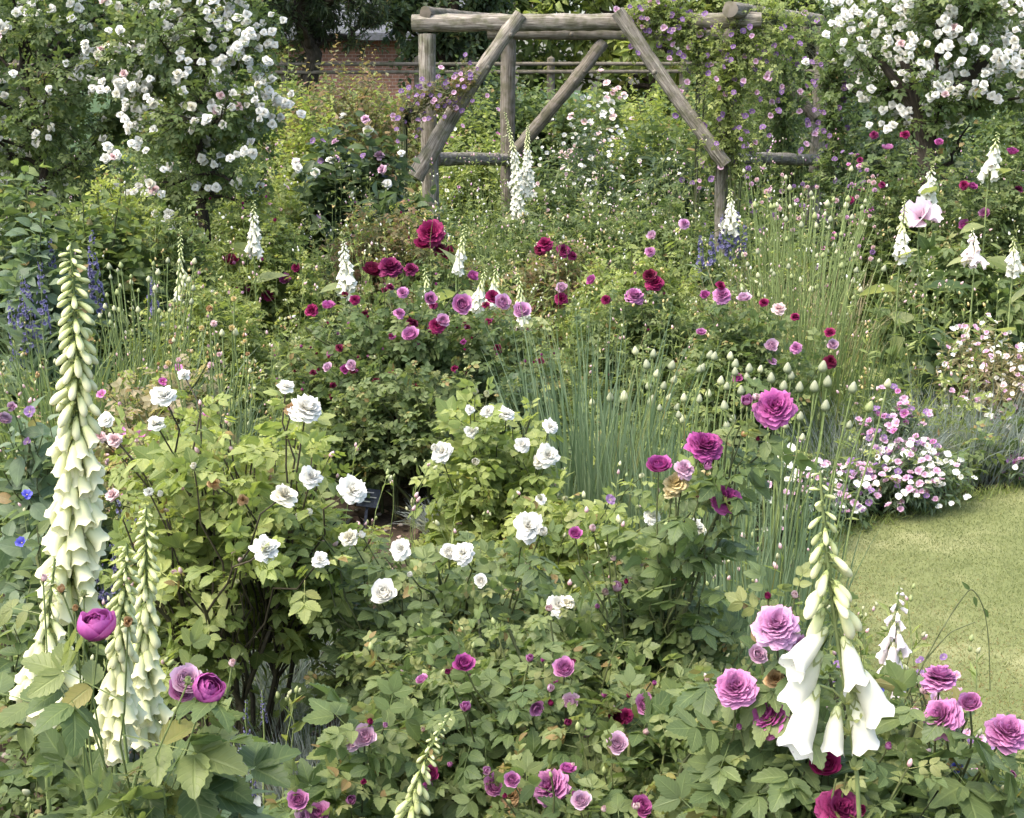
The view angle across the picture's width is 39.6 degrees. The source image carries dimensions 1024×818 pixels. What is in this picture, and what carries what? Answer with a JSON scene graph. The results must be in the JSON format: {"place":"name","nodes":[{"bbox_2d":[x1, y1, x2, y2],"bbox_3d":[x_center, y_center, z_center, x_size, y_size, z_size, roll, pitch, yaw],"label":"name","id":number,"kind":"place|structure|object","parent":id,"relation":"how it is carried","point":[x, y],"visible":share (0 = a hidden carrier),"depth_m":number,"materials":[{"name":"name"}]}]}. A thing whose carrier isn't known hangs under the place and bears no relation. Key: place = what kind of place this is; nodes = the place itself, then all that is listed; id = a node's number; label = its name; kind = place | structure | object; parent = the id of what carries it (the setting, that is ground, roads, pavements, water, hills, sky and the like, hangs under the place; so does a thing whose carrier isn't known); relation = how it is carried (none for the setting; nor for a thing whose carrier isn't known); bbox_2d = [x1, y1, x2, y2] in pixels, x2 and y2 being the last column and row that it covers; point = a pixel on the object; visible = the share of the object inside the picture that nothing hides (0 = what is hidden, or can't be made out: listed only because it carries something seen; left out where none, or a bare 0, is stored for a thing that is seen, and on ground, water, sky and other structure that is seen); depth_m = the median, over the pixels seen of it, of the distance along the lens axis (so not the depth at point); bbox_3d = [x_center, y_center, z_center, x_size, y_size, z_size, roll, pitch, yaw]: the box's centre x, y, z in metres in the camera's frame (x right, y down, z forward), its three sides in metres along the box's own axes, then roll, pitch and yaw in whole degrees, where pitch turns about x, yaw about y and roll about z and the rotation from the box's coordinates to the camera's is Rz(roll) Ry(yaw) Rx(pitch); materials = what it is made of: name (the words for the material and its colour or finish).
{"place":"outdoors","nodes":[
{"label":"outdoors","id":0,"kind":"place"},
{"bbox_2d":[0,90,1016,817],"bbox_3d":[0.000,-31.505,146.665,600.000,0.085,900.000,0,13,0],"label":"ground","id":1,"kind":"structure","parent":0,"point":[386,516],"depth_m":6.04,"materials":[{"name":"soil"}]},
{"bbox_2d":[0,262,60,440],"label":"delphinium","id":2,"kind":"object","parent":1,"relation":"on","point":[16,335],"visible":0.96,"depth_m":5.87,"materials":[{"name":"green plant"}]},
{"bbox_2d":[9,558,84,813],"bbox_3d":[-0.657,0.756,1.927,0.469,1.172,0.554,0,13,0],"label":"foxglove","id":3,"kind":"object","parent":1,"relation":"on","point":[24,677],"visible":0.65,"depth_m":1.80,"materials":[{"name":"white plant"}]},
{"bbox_2d":[0,519,108,814],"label":"perennial","id":4,"kind":"object","parent":1,"relation":"on","point":[23,738],"visible":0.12,"depth_m":3.36,"materials":[{"name":"plant"}]},
{"bbox_2d":[0,158,109,398],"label":"shrub","id":5,"kind":"object","parent":1,"relation":"on","point":[34,203],"visible":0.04,"depth_m":6.93,"materials":[{"name":"green plant"}]},
{"bbox_2d":[0,212,111,438],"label":"shrub","id":6,"kind":"object","parent":1,"relation":"on","point":[10,280],"visible":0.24,"depth_m":6.18,"materials":[{"name":"green plant"}]},
{"bbox_2d":[0,395,119,672],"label":"perennial","id":7,"kind":"object","parent":1,"relation":"on","point":[31,484],"visible":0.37,"depth_m":3.87,"materials":[{"name":"plant"}]},
{"bbox_2d":[34,242,110,791],"bbox_3d":[-0.568,0.554,1.931,0.484,1.564,0.506,-9,15,-33],"label":"foxglove","id":8,"kind":"object","parent":1,"relation":"on","point":[76,537],"visible":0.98,"depth_m":1.79,"materials":[{"name":"white plant"}]},
{"bbox_2d":[0,0,157,229],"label":"rambling rose","id":9,"kind":"object","parent":1,"relation":"on","point":[45,132],"visible":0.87,"depth_m":8.95,"materials":[{"name":"green plant"}]},
{"bbox_2d":[30,762,153,817],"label":"perennial","id":10,"kind":"object","parent":1,"relation":"on","point":[91,783],"visible":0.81,"depth_m":1.49,"materials":[{"name":"green plant"}]},
{"bbox_2d":[43,176,179,377],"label":"shrub","id":11,"kind":"object","parent":1,"relation":"on","point":[132,259],"visible":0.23,"depth_m":7.52,"materials":[{"name":"green plant"}]},
{"bbox_2d":[55,153,168,355],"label":"rose bush","id":12,"kind":"object","parent":1,"relation":"on","point":[112,195],"visible":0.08,"depth_m":7.93,"materials":[{"name":"green plant"}]},
{"bbox_2d":[0,295,248,537],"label":"grass clump","id":13,"kind":"object","parent":1,"relation":"on","point":[27,394],"visible":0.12,"depth_m":5.44,"materials":[{"name":"green plant"}]},
{"bbox_2d":[89,506,173,775],"bbox_3d":[-0.547,0.736,2.064,0.543,1.180,0.491,-7,14,-27],"label":"foxglove","id":14,"kind":"object","parent":1,"relation":"on","point":[147,708],"visible":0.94,"depth_m":2.00,"materials":[{"name":"white plant"}]},
{"bbox_2d":[0,574,301,817],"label":"rose bush","id":15,"kind":"object","parent":1,"relation":"on","point":[185,778],"visible":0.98,"depth_m":1.51,"materials":[{"name":"green plant"}]},
{"bbox_2d":[0,316,304,658],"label":"wild stems","id":16,"kind":"object","parent":1,"relation":"on","point":[253,386],"visible":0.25,"depth_m":5.65,"materials":[{"name":"green plant"}]},
{"bbox_2d":[40,257,280,430],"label":"allium clump","id":17,"kind":"object","parent":1,"relation":"on","point":[120,312],"visible":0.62,"depth_m":5.83,"materials":[{"name":"green plant"}]},
{"bbox_2d":[88,349,238,520],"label":"perennial","id":18,"kind":"object","parent":1,"relation":"on","point":[147,412],"visible":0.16,"depth_m":5.06,"materials":[{"name":"plant"}]},
{"bbox_2d":[111,193,240,358],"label":"perennial","id":19,"kind":"object","parent":1,"relation":"on","point":[170,252],"visible":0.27,"depth_m":7.77,"materials":[{"name":"plant"}]},
{"bbox_2d":[88,0,305,281],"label":"rambling rose","id":20,"kind":"object","parent":1,"relation":"on","point":[196,121],"visible":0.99,"depth_m":8.40,"materials":[{"name":"white plant"}]},
{"bbox_2d":[108,271,290,435],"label":"rose bush","id":21,"kind":"object","parent":1,"relation":"on","point":[249,327],"visible":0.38,"depth_m":6.83,"materials":[{"name":"green plant"}]},
{"bbox_2d":[102,406,300,660],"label":"rose bush","id":22,"kind":"object","parent":1,"relation":"on","point":[112,513],"visible":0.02,"depth_m":4.29,"materials":[{"name":"green plant"}]},
{"bbox_2d":[132,296,294,465],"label":"allium clump","id":23,"kind":"object","parent":1,"relation":"on","point":[234,334],"visible":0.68,"depth_m":4.90,"materials":[{"name":"green plant"}]},
{"bbox_2d":[96,369,390,800],"bbox_3d":[-0.647,0.465,3.336,0.727,1.120,0.889,0,13,0],"label":"rose bush","id":24,"kind":"object","parent":1,"relation":"on","point":[218,554],"visible":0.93,"depth_m":3.19,"materials":[{"name":"green plant"}]},
{"bbox_2d":[181,183,336,359],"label":"rose bush","id":25,"kind":"object","parent":1,"relation":"on","point":[286,285],"visible":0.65,"depth_m":8.54,"materials":[{"name":"green plant"}]},
{"bbox_2d":[210,147,319,292],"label":"shrub","id":26,"kind":"object","parent":1,"relation":"on","point":[294,204],"visible":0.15,"depth_m":10.35,"materials":[{"name":"green plant"}]},
{"bbox_2d":[270,83,350,207],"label":"shrub","id":27,"kind":"object","parent":1,"relation":"on","point":[301,138],"visible":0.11,"depth_m":13.20,"materials":[{"name":"green plant"}]},
{"bbox_2d":[225,0,397,125],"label":"yew tree","id":28,"kind":"object","parent":1,"relation":"on","point":[305,19],"visible":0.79,"depth_m":19.16,"materials":[{"name":"green plant"}]},
{"bbox_2d":[253,34,421,200],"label":"shrub","id":29,"kind":"object","parent":1,"relation":"on","point":[364,106],"visible":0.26,"depth_m":15.04,"materials":[{"name":"green plant"}]},
{"bbox_2d":[220,0,474,180],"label":"brick outbuilding","id":30,"kind":"structure","parent":1,"relation":"on","point":[391,55],"depth_m":24.28,"materials":[{"name":"brick"}]},
{"bbox_2d":[262,671,454,817],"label":"rose bush","id":31,"kind":"object","parent":1,"relation":"on","point":[372,772],"visible":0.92,"depth_m":2.41,"materials":[{"name":"green plant"}]},
{"bbox_2d":[280,110,451,277],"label":"shrub","id":32,"kind":"object","parent":1,"relation":"on","point":[319,188],"visible":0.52,"depth_m":10.52,"materials":[{"name":"green plant"}]},
{"bbox_2d":[290,353,484,519],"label":"rose bush","id":33,"kind":"object","parent":1,"relation":"on","point":[369,422],"visible":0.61,"depth_m":5.77,"materials":[{"name":"green plant"}]},
{"bbox_2d":[310,197,490,335],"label":"rose bush","id":34,"kind":"object","parent":1,"relation":"on","point":[395,241],"visible":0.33,"depth_m":9.09,"materials":[{"name":"green plant"}]},
{"bbox_2d":[269,256,569,484],"bbox_3d":[-0.401,-0.177,6.342,1.370,1.043,1.069,0,13,0],"label":"rose bush","id":35,"kind":"object","parent":1,"relation":"on","point":[394,336],"visible":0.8,"depth_m":6.09,"materials":[{"name":"green plant"}]},
{"bbox_2d":[273,507,598,725],"bbox_3d":[-0.159,0.598,3.312,0.758,0.870,0.916,0,13,0],"label":"rose bush","id":36,"kind":"object","parent":1,"relation":"on","point":[425,592],"visible":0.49,"depth_m":3.15,"materials":[{"name":"green plant"}]},
{"bbox_2d":[390,52,489,198],"bbox_3d":[-0.556,-1.742,11.052,0.776,2.001,0.334,0,13,0],"label":"clematis","id":37,"kind":"object","parent":1,"relation":"on","point":[438,97],"visible":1,"depth_m":10.91,"materials":[{"name":"plant"}]},
{"bbox_2d":[408,219,477,335],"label":"rose bush","id":38,"kind":"object","parent":1,"relation":"on","point":[437,233],"visible":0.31,"depth_m":7.83,"materials":[{"name":"green plant"}]},
{"bbox_2d":[381,0,516,138],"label":"evergreen tree","id":39,"kind":"object","parent":1,"relation":"on","point":[450,45],"visible":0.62,"depth_m":20.37,"materials":[{"name":"green plant"}]},
{"bbox_2d":[0,434,931,816],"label":"wild stems","id":40,"kind":"object","parent":1,"relation":"on","point":[618,520],"visible":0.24,"depth_m":3.72,"materials":[{"name":"green plant"}]},
{"bbox_2d":[416,126,520,244],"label":"shrub","id":41,"kind":"object","parent":1,"relation":"on","point":[483,177],"visible":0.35,"depth_m":13.92,"materials":[{"name":"green plant"}]},
{"bbox_2d":[2,56,953,195],"bbox_3d":[0.957,-3.772,19.715,20.106,2.202,0.194,0,13,0],"label":"rail fence","id":42,"kind":"object","parent":1,"relation":"on","point":[550,64],"visible":0.16,"depth_m":19.44,"materials":[{"name":"brown wood"}]},
{"bbox_2d":[407,376,585,579],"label":"rose bush","id":43,"kind":"object","parent":1,"relation":"on","point":[478,462],"visible":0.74,"depth_m":4.27,"materials":[{"name":"green plant"}]},
{"bbox_2d":[0,249,1011,494],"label":"wild stems","id":44,"kind":"object","parent":1,"relation":"on","point":[648,349],"visible":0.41,"depth_m":6.53,"materials":[{"name":"green plant"}]},
{"bbox_2d":[0,154,1023,327],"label":"ground cover","id":45,"kind":"object","parent":1,"relation":"on","point":[718,257],"visible":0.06,"depth_m":11.74,"materials":[{"name":"green plant"}]},
{"bbox_2d":[0,468,1023,817],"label":"ground cover","id":46,"kind":"object","parent":1,"relation":"on","point":[188,716],"visible":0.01,"depth_m":3.82,"materials":[{"name":"green plant"}]},
{"bbox_2d":[1,123,1023,339],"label":"wild stems","id":47,"kind":"object","parent":1,"relation":"on","point":[495,228],"visible":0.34,"depth_m":10.57,"materials":[{"name":"green plant"}]},
{"bbox_2d":[2,255,1023,527],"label":"ground cover","id":48,"kind":"object","parent":1,"relation":"on","point":[998,455],"visible":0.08,"depth_m":6.41,"materials":[{"name":"green plant"}]},
{"bbox_2d":[6,171,1023,409],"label":"wild stems","id":49,"kind":"object","parent":1,"relation":"on","point":[480,262],"visible":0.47,"depth_m":7.89,"materials":[{"name":"green plant"}]},
{"bbox_2d":[10,299,1023,520],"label":"ground cover","id":50,"kind":"object","parent":1,"relation":"on","point":[977,457],"visible":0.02,"depth_m":6.32,"materials":[{"name":"green plant"}]},
{"bbox_2d":[337,593,742,817],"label":"rose bush","id":51,"kind":"object","parent":1,"relation":"on","point":[498,702],"visible":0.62,"depth_m":2.58,"materials":[{"name":"green plant"}]},
{"bbox_2d":[463,72,619,203],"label":"hedge shrub","id":52,"kind":"object","parent":1,"relation":"on","point":[559,130],"visible":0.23,"depth_m":18.06,"materials":[{"name":"green plant"}]},
{"bbox_2d":[488,144,594,256],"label":"shrub","id":53,"kind":"object","parent":1,"relation":"on","point":[537,182],"visible":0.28,"depth_m":12.07,"materials":[{"name":"green plant"}]},
{"bbox_2d":[475,0,612,142],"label":"tree","id":54,"kind":"object","parent":1,"relation":"on","point":[531,48],"visible":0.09,"depth_m":30.43,"materials":[{"name":"green plant"}]},
{"bbox_2d":[482,232,615,379],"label":"rose bush","id":55,"kind":"object","parent":1,"relation":"on","point":[543,246],"visible":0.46,"depth_m":8.34,"materials":[{"name":"green plant"}]},
{"bbox_2d":[472,189,646,315],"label":"rose bush","id":56,"kind":"object","parent":1,"relation":"on","point":[527,243],"visible":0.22,"depth_m":9.53,"materials":[{"name":"green plant"}]},
{"bbox_2d":[524,92,641,237],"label":"flowering perennial","id":57,"kind":"object","parent":1,"relation":"on","point":[575,159],"visible":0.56,"depth_m":13.14,"materials":[{"name":"plant"}]},
{"bbox_2d":[481,454,710,654],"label":"rose bush","id":58,"kind":"object","parent":1,"relation":"on","point":[561,560],"visible":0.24,"depth_m":4.02,"materials":[{"name":"green plant"}]},
{"bbox_2d":[558,68,633,203],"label":"shrub","id":59,"kind":"object","parent":1,"relation":"on","point":[611,103],"visible":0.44,"depth_m":17.09,"materials":[{"name":"green plant"}]},
{"bbox_2d":[478,709,718,817],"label":"rose bush","id":60,"kind":"object","parent":1,"relation":"on","point":[593,796],"visible":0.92,"depth_m":2.31,"materials":[{"name":"green plant"}]},
{"bbox_2d":[480,272,729,529],"bbox_3d":[0.310,0.079,5.071,0.852,1.100,0.997,-4,13,-17],"label":"allium clump","id":61,"kind":"object","parent":1,"relation":"on","point":[582,480],"visible":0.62,"depth_m":5.00,"materials":[{"name":"green plant"}]},
{"bbox_2d":[408,1,843,280],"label":"pergola","id":62,"kind":"object","parent":1,"relation":"on","point":[505,32],"visible":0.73,"depth_m":11.09,"materials":[{"name":"brown wood"}]},
{"bbox_2d":[665,0,828,262],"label":"clematis","id":63,"kind":"object","parent":62,"relation":"attached to","point":[741,47],"visible":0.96,"depth_m":10.84,"materials":[{"name":"plant"}]},
{"bbox_2d":[553,269,704,432],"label":"rose bush","id":64,"kind":"object","parent":1,"relation":"on","point":[654,282],"visible":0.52,"depth_m":7.14,"materials":[{"name":"green plant"}]},
{"bbox_2d":[545,219,716,358],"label":"rose bush","id":65,"kind":"object","parent":1,"relation":"on","point":[683,224],"visible":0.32,"depth_m":8.00,"materials":[{"name":"green plant"}]},
{"bbox_2d":[560,653,721,801],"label":"rose bush","id":66,"kind":"object","parent":1,"relation":"on","point":[662,702],"visible":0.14,"depth_m":2.48,"materials":[{"name":"green plant"}]},
{"bbox_2d":[515,0,778,131],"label":"tree","id":67,"kind":"object","parent":1,"relation":"on","point":[618,51],"visible":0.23,"depth_m":28.34,"materials":[{"name":"green plant"}]},
{"bbox_2d":[557,510,759,700],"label":"rose bush","id":68,"kind":"object","parent":1,"relation":"on","point":[727,624],"visible":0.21,"depth_m":2.83,"materials":[{"name":"green plant"}]},
{"bbox_2d":[608,133,714,260],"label":"shrub","id":69,"kind":"object","parent":1,"relation":"on","point":[665,165],"visible":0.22,"depth_m":12.40,"materials":[{"name":"green plant"}]},
{"bbox_2d":[591,98,738,231],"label":"shrub","id":70,"kind":"object","parent":1,"relation":"on","point":[648,136],"visible":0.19,"depth_m":13.53,"materials":[{"name":"green plant"}]},
{"bbox_2d":[576,172,755,312],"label":"rose bush","id":71,"kind":"object","parent":1,"relation":"on","point":[663,203],"visible":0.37,"depth_m":9.70,"materials":[{"name":"green plant"}]},
{"bbox_2d":[613,0,721,237],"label":"clematis","id":72,"kind":"object","parent":1,"relation":"on","point":[648,16],"visible":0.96,"depth_m":10.79,"materials":[{"name":"plant"}]},
{"bbox_2d":[574,346,760,581],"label":"allium clump","id":73,"kind":"object","parent":1,"relation":"on","point":[683,398],"visible":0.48,"depth_m":4.52,"materials":[{"name":"green plant"}]},
{"bbox_2d":[583,377,817,678],"bbox_3d":[0.350,0.523,2.896,0.382,1.198,0.438,-11,17,-40],"label":"rose bush","id":74,"kind":"object","parent":1,"relation":"on","point":[774,409],"visible":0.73,"depth_m":2.76,"materials":[{"name":"green plant"}]},
{"bbox_2d":[661,281,838,474],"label":"rose bush","id":75,"kind":"object","parent":1,"relation":"on","point":[744,348],"visible":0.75,"depth_m":6.13,"materials":[{"name":"green plant"}]},
{"bbox_2d":[624,360,891,688],"bbox_3d":[0.621,0.379,3.880,0.687,1.042,0.732,10,16,36],"label":"allium clump","id":76,"kind":"object","parent":1,"relation":"on","point":[774,531],"visible":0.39,"depth_m":3.81,"materials":[{"name":"green plant"}]},
{"bbox_2d":[722,437,847,542],"bbox_3d":[1.028,0.305,5.530,0.510,0.457,0.552,0,13,0],"label":"dianthus","id":77,"kind":"object","parent":1,"relation":"on","point":[824,465],"visible":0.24,"depth_m":5.41,"materials":[{"name":"plant"}]},
{"bbox_2d":[708,0,866,283],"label":"clematis","id":78,"kind":"object","parent":1,"relation":"on","point":[780,125],"visible":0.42,"depth_m":12.26,"materials":[{"name":"plant"}]},
{"bbox_2d":[676,190,914,472],"bbox_3d":[1.306,-0.381,6.706,1.173,1.273,1.426,0,13,0],"label":"allium clump","id":79,"kind":"object","parent":1,"relation":"on","point":[803,316],"visible":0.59,"depth_m":6.58,"materials":[{"name":"green plant"}]},
{"bbox_2d":[655,165,937,382],"bbox_3d":[1.516,-0.674,7.846,1.550,1.341,1.715,-11,17,-41],"label":"seedhead clump","id":80,"kind":"object","parent":1,"relation":"on","point":[803,215],"visible":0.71,"depth_m":7.74,"materials":[{"name":"plant"}]},
{"bbox_2d":[652,561,952,817],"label":"rose bush","id":81,"kind":"object","parent":1,"relation":"on","point":[735,730],"visible":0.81,"depth_m":2.06,"materials":[{"name":"green plant"}]},
{"bbox_2d":[798,23,873,230],"bbox_3d":[2.357,-1.672,10.287,0.614,2.204,0.430,-8,15,-32],"label":"clematis","id":82,"kind":"object","parent":1,"relation":"on","point":[840,127],"visible":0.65,"depth_m":10.17,"materials":[{"name":"plant"}]},
{"bbox_2d":[776,470,895,817],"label":"foxglove","id":83,"kind":"object","parent":1,"relation":"on","point":[865,701],"visible":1,"depth_m":1.19,"materials":[{"name":"white plant"}]},
{"bbox_2d":[726,733,965,817],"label":"rose bush","id":84,"kind":"object","parent":1,"relation":"on","point":[926,779],"visible":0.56,"depth_m":2.04,"materials":[{"name":"green plant"}]},
{"bbox_2d":[811,457,881,529],"bbox_3d":[1.323,0.333,5.795,0.395,0.301,0.454,0,13,0],"label":"dianthus","id":85,"kind":"object","parent":1,"relation":"on","point":[861,508],"visible":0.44,"depth_m":5.73,"materials":[{"name":"plant"}]},
{"bbox_2d":[759,384,980,508],"bbox_3d":[1.498,0.144,6.200,1.187,0.475,1.097,0,13,0],"label":"lavender mound","id":86,"kind":"object","parent":1,"relation":"on","point":[833,454],"visible":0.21,"depth_m":6.04,"materials":[{"name":"plant"}]},
{"bbox_2d":[796,105,993,255],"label":"shrub","id":87,"kind":"object","parent":1,"relation":"on","point":[961,161],"visible":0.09,"depth_m":11.19,"materials":[{"name":"green plant"}]},
{"bbox_2d":[852,383,941,465],"bbox_3d":[1.654,0.153,6.113,0.403,0.496,0.476,0,13,0],"label":"dianthus","id":88,"kind":"object","parent":1,"relation":"on","point":[904,411],"visible":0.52,"depth_m":6.06,"materials":[{"name":"plant"}]},
{"bbox_2d":[826,131,969,344],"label":"rose bush","id":89,"kind":"object","parent":1,"relation":"on","point":[884,220],"visible":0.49,"depth_m":8.55,"materials":[{"name":"green plant"}]},
{"bbox_2d":[796,0,1023,186],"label":"rambling rose","id":90,"kind":"object","parent":1,"relation":"on","point":[913,23],"visible":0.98,"depth_m":9.00,"materials":[{"name":"white plant"}]},
{"bbox_2d":[859,434,977,517],"bbox_3d":[1.652,0.277,5.947,0.560,0.328,0.528,0,13,0],"label":"dianthus","id":91,"kind":"object","parent":1,"relation":"on","point":[929,482],"visible":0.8,"depth_m":5.84,"materials":[{"name":"plant"}]},
{"bbox_2d":[816,367,1023,489],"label":"lavender mound","id":92,"kind":"object","parent":1,"relation":"on","point":[995,435],"visible":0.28,"depth_m":6.34,"materials":[{"name":"plant"}]},
{"bbox_2d":[824,659,1023,817],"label":"rose bush","id":93,"kind":"object","parent":1,"relation":"on","point":[987,791],"visible":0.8,"depth_m":2.09,"materials":[{"name":"green plant"}]},
{"bbox_2d":[882,315,980,437],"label":"perennial","id":94,"kind":"object","parent":1,"relation":"on","point":[933,348],"visible":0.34,"depth_m":6.94,"materials":[{"name":"plant"}]},
{"bbox_2d":[852,231,1023,384],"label":"peony bush","id":95,"kind":"object","parent":1,"relation":"on","point":[965,275],"visible":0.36,"depth_m":7.63,"materials":[{"name":"green plant"}]},
{"bbox_2d":[877,41,999,194],"bbox_3d":[2.718,-1.354,9.238,0.797,2.052,0.166,0,13,0],"label":"old tree","id":96,"kind":"object","parent":1,"relation":"on","point":[912,98],"visible":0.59,"depth_m":9.06,"materials":[{"name":"brown plant"}]},
{"bbox_2d":[907,115,1023,300],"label":"rose bush","id":97,"kind":"object","parent":1,"relation":"on","point":[1010,210],"visible":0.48,"depth_m":8.05,"materials":[{"name":"green plant"}]},
{"bbox_2d":[930,312,1023,437],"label":"dianthus cushion","id":98,"kind":"object","parent":1,"relation":"on","point":[1009,363],"visible":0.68,"depth_m":6.76,"materials":[{"name":"plant"}]},
{"bbox_2d":[944,74,1023,232],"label":"shrub","id":99,"kind":"object","parent":1,"relation":"on","point":[1005,123],"visible":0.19,"depth_m":12.74,"materials":[{"name":"green plant"}]},
{"bbox_2d":[822,486,1023,778],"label":"lawn","id":100,"kind":"structure","parent":0,"point":[950,602],"depth_m":5.00,"materials":[{"name":"green plant"}]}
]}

